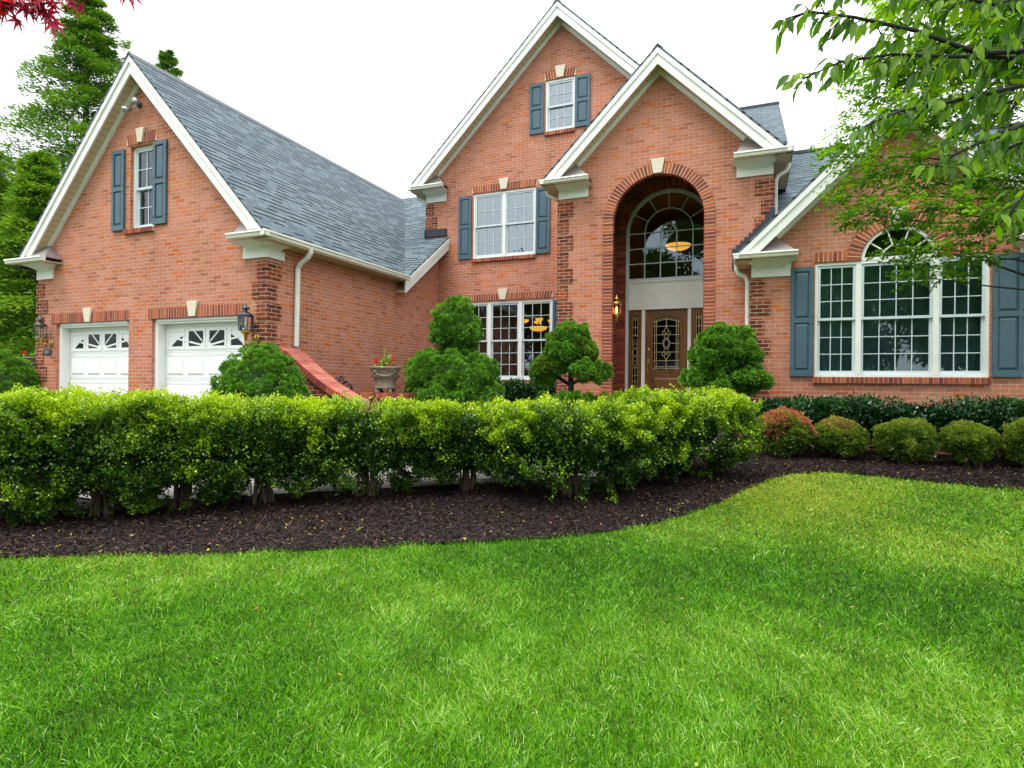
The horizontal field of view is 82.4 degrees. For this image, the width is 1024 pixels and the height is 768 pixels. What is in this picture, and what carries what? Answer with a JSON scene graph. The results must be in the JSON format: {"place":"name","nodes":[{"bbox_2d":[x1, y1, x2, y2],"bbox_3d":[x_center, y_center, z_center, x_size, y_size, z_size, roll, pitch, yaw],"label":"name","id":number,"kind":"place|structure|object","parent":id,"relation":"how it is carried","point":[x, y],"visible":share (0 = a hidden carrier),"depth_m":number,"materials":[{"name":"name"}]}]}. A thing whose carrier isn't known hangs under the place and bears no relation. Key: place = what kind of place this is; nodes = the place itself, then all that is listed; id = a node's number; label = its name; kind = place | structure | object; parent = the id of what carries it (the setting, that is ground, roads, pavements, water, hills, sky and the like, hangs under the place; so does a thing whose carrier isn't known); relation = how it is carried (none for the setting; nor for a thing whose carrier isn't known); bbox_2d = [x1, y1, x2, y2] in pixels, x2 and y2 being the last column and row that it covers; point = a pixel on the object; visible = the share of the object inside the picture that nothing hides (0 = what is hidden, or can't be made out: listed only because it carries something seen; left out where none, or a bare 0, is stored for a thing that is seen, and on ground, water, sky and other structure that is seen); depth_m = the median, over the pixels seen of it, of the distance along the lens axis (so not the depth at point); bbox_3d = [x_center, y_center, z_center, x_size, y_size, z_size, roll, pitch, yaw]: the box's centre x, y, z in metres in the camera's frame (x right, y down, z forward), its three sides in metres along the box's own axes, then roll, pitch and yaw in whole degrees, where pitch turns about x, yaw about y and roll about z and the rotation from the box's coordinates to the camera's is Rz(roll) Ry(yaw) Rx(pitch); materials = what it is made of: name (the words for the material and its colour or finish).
{"place":"outdoors","nodes":[
{"label":"outdoors","id":0,"kind":"place"},
{"bbox_2d":[22,357,37,375],"bbox_3d":[-10.533,-0.377,12.913,0.517,0.429,0.517,1,0,22],"label":"stone urn","id":1,"kind":"object","parent":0,"point":[32,360],"visible":0.16,"depth_m":12.72,"materials":[{"name":"stone"}]},
{"bbox_2d":[22,351,35,356],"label":"red geranium","id":2,"kind":"object","parent":1,"relation":"in","point":[30,355],"visible":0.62,"depth_m":12.83,"materials":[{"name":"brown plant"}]},
{"bbox_2d":[79,462,596,498],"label":"front walk","id":3,"kind":"structure","parent":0,"point":[431,482],"depth_m":7.29,"materials":[{"name":"grey concrete"}]},
{"bbox_2d":[0,469,1023,767],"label":"lawn","id":4,"kind":"structure","parent":0,"point":[770,656],"depth_m":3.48,"materials":[{"name":"green plant"}]},
{"bbox_2d":[1,156,23,342],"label":"conifer tree","id":5,"kind":"object","parent":4,"relation":"on","point":[4,178],"visible":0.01,"depth_m":23.45,"materials":[{"name":"green plant"}]},
{"bbox_2d":[0,144,34,356],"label":"conifer tree","id":6,"kind":"object","parent":4,"relation":"on","point":[5,183],"visible":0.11,"depth_m":19.14,"materials":[{"name":"green plant"}]},
{"bbox_2d":[0,348,41,394],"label":"dome topiary","id":7,"kind":"object","parent":4,"relation":"on","point":[11,374],"visible":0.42,"depth_m":11.58,"materials":[{"name":"green plant"}]},
{"bbox_2d":[0,149,62,370],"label":"conifer tree","id":8,"kind":"object","parent":4,"relation":"on","point":[36,176],"visible":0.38,"depth_m":16.16,"materials":[{"name":"green plant"}]},
{"bbox_2d":[0,0,133,353],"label":"conifer tree","id":9,"kind":"object","parent":4,"relation":"on","point":[98,57],"visible":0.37,"depth_m":21.45,"materials":[{"name":"green plant"}]},
{"bbox_2d":[0,0,143,37],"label":"red maple","id":10,"kind":"object","parent":4,"relation":"on","point":[37,8],"visible":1,"depth_m":2.20,"materials":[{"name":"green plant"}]},
{"bbox_2d":[154,48,183,80],"bbox_3d":[-15.456,-6.681,25.776,7.302,15.938,7.781,1,0,22],"label":"conifer tree","id":11,"kind":"object","parent":4,"relation":"on","point":[168,61],"visible":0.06,"depth_m":25.37,"materials":[{"name":"green plant"}]},
{"bbox_2d":[275,346,421,412],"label":"garden wall","id":12,"kind":"structure","parent":4,"relation":"on","point":[320,381],"depth_m":9.62,"materials":[{"name":"brick"}]},
{"bbox_2d":[335,376,352,390],"bbox_3d":[-2.966,0.428,10.290,0.391,1.147,0.040,1,0,22],"label":"iron scroll","id":13,"kind":"object","parent":12,"relation":"on","point":[349,384],"visible":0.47,"depth_m":10.27,"materials":[{"name":"black metal"}]},
{"bbox_2d":[369,366,400,392],"bbox_3d":[-2.201,-0.075,10.154,0.544,0.452,0.544,1,0,22],"label":"stone urn","id":14,"kind":"object","parent":12,"relation":"on","point":[384,377],"visible":0.99,"depth_m":9.98,"materials":[{"name":"stone"}]},
{"bbox_2d":[380,347,390,365],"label":"spike plant","id":15,"kind":"object","parent":14,"relation":"in","point":[385,356],"visible":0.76,"depth_m":10.12,"materials":[{"name":"green plant"}]},
{"bbox_2d":[373,357,399,366],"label":"red geranium","id":16,"kind":"object","parent":14,"relation":"in","point":[388,363],"visible":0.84,"depth_m":10.08,"materials":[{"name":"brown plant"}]},
{"bbox_2d":[3,0,1023,456],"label":"brick house","id":17,"kind":"structure","parent":4,"relation":"on","point":[577,170],"depth_m":11.23,"materials":[{"name":"brick"}]},
{"bbox_2d":[33,315,53,347],"bbox_3d":[-9.384,-1.056,11.682,0.247,0.652,0.294,1,0,22],"label":"wall lantern","id":18,"kind":"object","parent":17,"relation":"attached to","point":[40,324],"depth_m":11.64,"materials":[{"name":"brown metal"}]},
{"bbox_2d":[43,348,51,354],"bbox_3d":[-9.399,-0.648,11.832,0.256,0.140,0.020,1,0,22],"label":"number plaque","id":19,"kind":"object","parent":17,"relation":"attached to","point":[47,351],"visible":1,"depth_m":11.82,"materials":[{"name":"grey metal"}]},
{"bbox_2d":[70,326,128,400],"bbox_3d":[-8.084,-0.087,11.557,1.965,2.060,0.062,1,0,22],"label":"garage door","id":20,"kind":"structure","parent":17,"relation":"in","point":[99,356],"depth_m":11.56,"materials":[{"name":"white paint"}]},
{"bbox_2d":[121,97,141,112],"bbox_3d":[-6.939,-5.090,10.727,0.429,0.264,0.254,1,0,22],"label":"flood light","id":21,"kind":"object","parent":17,"relation":"attached to","point":[136,102],"visible":1,"depth_m":10.69,"materials":[{"name":"white metal"}]},
{"bbox_2d":[133,145,153,227],"bbox_3d":[-6.795,-3.652,10.927,0.645,1.547,0.105,1,0,22],"label":"window","id":22,"kind":"structure","parent":17,"relation":"in","point":[143,156],"depth_m":10.98,"materials":[{"name":"white paint"}]},
{"bbox_2d":[165,322,242,401],"bbox_3d":[-5.478,-0.062,10.498,2.063,2.060,0.062,1,0,22],"label":"garage door","id":23,"kind":"structure","parent":17,"relation":"in","point":[195,353],"depth_m":10.57,"materials":[{"name":"white paint"}]},
{"bbox_2d":[237,303,259,342],"bbox_3d":[-4.358,-1.008,9.642,0.267,0.687,0.307,1,0,22],"label":"wall lantern","id":24,"kind":"object","parent":17,"relation":"attached to","point":[246,332],"depth_m":9.62,"materials":[{"name":"grey metal"}]},
{"bbox_2d":[473,187,535,258],"bbox_3d":[-0.175,-3.914,14.365,1.658,1.615,0.109,1,0,22],"label":"window","id":25,"kind":"structure","parent":17,"relation":"in","point":[504,221],"depth_m":14.33,"materials":[{"name":"white glass"}]},
{"bbox_2d":[460,299,552,379],"bbox_3d":[-0.166,-1.061,14.350,2.475,1.921,0.109,1,0,22],"label":"window","id":26,"kind":"structure","parent":17,"relation":"in","point":[489,328],"depth_m":14.19,"materials":[{"name":"white paint"}]},
{"bbox_2d":[524,304,549,333],"bbox_3d":[0.714,-1.980,15.799,0.729,1.227,0.729,1,0,44],"label":"pendant lamp","id":27,"kind":"object","parent":17,"relation":"hanging from","point":[538,322],"visible":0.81,"depth_m":15.70,"materials":[{"name":"orange"}]},
{"bbox_2d":[546,76,574,131],"bbox_3d":[1.161,-6.579,13.835,0.726,1.220,0.105,1,0,22],"label":"window","id":28,"kind":"structure","parent":17,"relation":"in","point":[560,93],"depth_m":13.84,"materials":[{"name":"white glass"}]},
{"bbox_2d":[613,294,621,321],"bbox_3d":[2.089,-1.520,11.687,0.200,0.550,0.222,1,0,22],"label":"wall lantern","id":29,"kind":"object","parent":17,"relation":"attached to","point":[617,313],"depth_m":11.66,"materials":[{"name":"brown metal"}]},
{"bbox_2d":[625,188,703,391],"bbox_3d":[3.444,-1.949,12.905,1.850,4.685,0.110,1,0,22],"label":"transom window","id":30,"kind":"structure","parent":17,"relation":"in","point":[673,190],"depth_m":13.05,"materials":[{"name":"plastic"}]},
{"bbox_2d":[645,308,687,392],"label":"front door","id":31,"kind":"structure","parent":17,"relation":"in","point":[666,329],"depth_m":12.92,"materials":[{"name":"brown wood"}]},
{"bbox_2d":[665,205,690,252],"bbox_3d":[4.401,-4.111,15.498,0.660,1.252,0.660,1,0,22],"label":"pendant lamp","id":32,"kind":"object","parent":17,"relation":"hanging from","point":[682,248],"visible":0.88,"depth_m":15.36,"materials":[{"name":"orange"}]},
{"bbox_2d":[861,226,936,260],"bbox_3d":[6.262,-2.293,9.493,1.050,0.533,0.090,1,0,22],"label":"fan window","id":33,"kind":"structure","parent":17,"relation":"in","point":[921,232],"depth_m":9.52,"materials":[{"name":"white paint"}]},
{"bbox_2d":[814,254,989,377],"bbox_3d":[6.255,-1.066,9.502,2.399,1.916,0.109,1,0,22],"label":"window","id":34,"kind":"structure","parent":17,"relation":"in","point":[934,335],"depth_m":9.46,"materials":[{"name":"white paint"}]},
{"bbox_2d":[771,0,1023,247],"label":"cherry tree","id":35,"kind":"object","parent":4,"relation":"on","point":[1006,54],"visible":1,"depth_m":2.80,"materials":[{"name":"green plant"}]},
{"bbox_2d":[806,0,1023,294],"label":"ornamental tree","id":36,"kind":"object","parent":4,"relation":"on","point":[982,184],"visible":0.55,"depth_m":6.44,"materials":[{"name":"green plant"}]},
{"bbox_2d":[0,446,1023,558],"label":"mulch bed","id":37,"kind":"object","parent":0,"point":[81,499],"visible":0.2,"depth_m":6.19,"materials":[{"name":"brown wood"}]},
{"bbox_2d":[0,382,99,528],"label":"boxwood shrub","id":38,"kind":"object","parent":37,"relation":"on","point":[18,402],"visible":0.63,"depth_m":5.56,"materials":[{"name":"green plant"}]},
{"bbox_2d":[0,381,189,517],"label":"boxwood shrub","id":39,"kind":"object","parent":37,"relation":"on","point":[86,439],"visible":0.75,"depth_m":5.81,"materials":[{"name":"green plant"}]},
{"bbox_2d":[84,388,262,513],"bbox_3d":[-3.619,0.723,6.523,1.651,1.388,1.636,1,0,-15],"label":"boxwood shrub","id":40,"kind":"object","parent":37,"relation":"on","point":[183,495],"visible":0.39,"depth_m":6.07,"materials":[{"name":"green plant"}]},
{"bbox_2d":[167,390,342,504],"bbox_3d":[-2.749,0.726,6.627,1.798,1.343,1.483,1,0,4],"label":"boxwood shrub","id":41,"kind":"object","parent":37,"relation":"on","point":[270,470],"visible":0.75,"depth_m":6.27,"materials":[{"name":"green plant"}]},
{"bbox_2d":[209,342,310,410],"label":"dome topiary","id":42,"kind":"object","parent":37,"relation":"on","point":[261,373],"visible":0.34,"depth_m":8.62,"materials":[{"name":"green plant"}]},
{"bbox_2d":[261,391,454,497],"bbox_3d":[-1.704,0.717,6.923,2.104,1.277,1.580,1,0,-2],"label":"boxwood shrub","id":43,"kind":"object","parent":37,"relation":"on","point":[365,445],"visible":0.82,"depth_m":6.55,"materials":[{"name":"green plant"}]},
{"bbox_2d":[403,294,505,411],"bbox_3d":[-1.020,-0.262,10.278,1.954,2.731,1.852,1,0,22],"label":"tiered topiary","id":44,"kind":"object","parent":37,"relation":"on","point":[450,369],"visible":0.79,"depth_m":9.99,"materials":[{"name":"green plant"}]},
{"bbox_2d":[395,395,527,491],"bbox_3d":[-0.549,0.725,7.054,1.663,1.185,1.437,1,0,-1],"label":"boxwood shrub","id":45,"kind":"object","parent":37,"relation":"on","point":[470,449],"visible":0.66,"depth_m":6.68,"materials":[{"name":"green plant"}]},
{"bbox_2d":[0,458,1016,765],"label":"fallen leaves","id":46,"kind":"object","parent":37,"relation":"on","point":[506,534],"visible":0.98,"depth_m":5.52,"materials":[{"name":"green plant"}]},
{"bbox_2d":[497,377,556,402],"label":"holly hedge","id":47,"kind":"object","parent":37,"relation":"on","point":[516,388],"visible":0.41,"depth_m":12.82,"materials":[{"name":"green plant"}]},
{"bbox_2d":[528,317,613,412],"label":"tiered topiary","id":48,"kind":"object","parent":37,"relation":"on","point":[572,349],"visible":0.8,"depth_m":10.26,"materials":[{"name":"green plant"}]},
{"bbox_2d":[475,391,671,502],"bbox_3d":[0.646,0.700,6.793,2.156,1.232,1.764,1,0,-3],"label":"boxwood shrub","id":49,"kind":"object","parent":37,"relation":"on","point":[602,437],"visible":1,"depth_m":6.29,"materials":[{"name":"green plant"}]},
{"bbox_2d":[593,383,766,481],"bbox_3d":[2.038,0.597,7.647,2.031,1.225,1.998,1,0,-21],"label":"boxwood shrub","id":50,"kind":"object","parent":37,"relation":"on","point":[688,435],"visible":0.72,"depth_m":7.00,"materials":[{"name":"green plant"}]},
{"bbox_2d":[676,321,776,440],"bbox_3d":[3.506,0.045,9.591,1.539,2.181,1.083,1,0,22],"label":"tiered topiary","id":51,"kind":"object","parent":37,"relation":"on","point":[721,355],"visible":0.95,"depth_m":9.29,"materials":[{"name":"green plant"}]},
{"bbox_2d":[756,406,818,458],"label":"ball shrub","id":52,"kind":"object","parent":37,"relation":"on","point":[788,432],"visible":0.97,"depth_m":8.37,"materials":[{"name":"green plant"}]},
{"bbox_2d":[814,414,869,459],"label":"ball shrub","id":53,"kind":"object","parent":37,"relation":"on","point":[843,437],"visible":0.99,"depth_m":8.26,"materials":[{"name":"green plant"}]},
{"bbox_2d":[741,391,1023,464],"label":"holly hedge","id":54,"kind":"object","parent":37,"relation":"on","point":[864,411],"visible":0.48,"depth_m":8.68,"materials":[{"name":"green plant"}]},
{"bbox_2d":[870,416,941,463],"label":"ball shrub","id":55,"kind":"object","parent":37,"relation":"on","point":[909,440],"visible":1,"depth_m":7.92,"materials":[{"name":"green plant"}]},
{"bbox_2d":[938,419,999,466],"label":"ball shrub","id":56,"kind":"object","parent":37,"relation":"on","point":[967,440],"visible":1,"depth_m":7.69,"materials":[{"name":"green plant"}]},
{"bbox_2d":[995,417,1023,467],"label":"ball shrub","id":57,"kind":"object","parent":37,"relation":"on","point":[1010,444],"visible":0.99,"depth_m":7.58,"materials":[{"name":"green plant"}]},
{"bbox_2d":[0,0,1023,255],"label":"sky","id":58,"kind":"structure","parent":0,"point":[374,88],"materials":[{"name":"white"}]}
]}

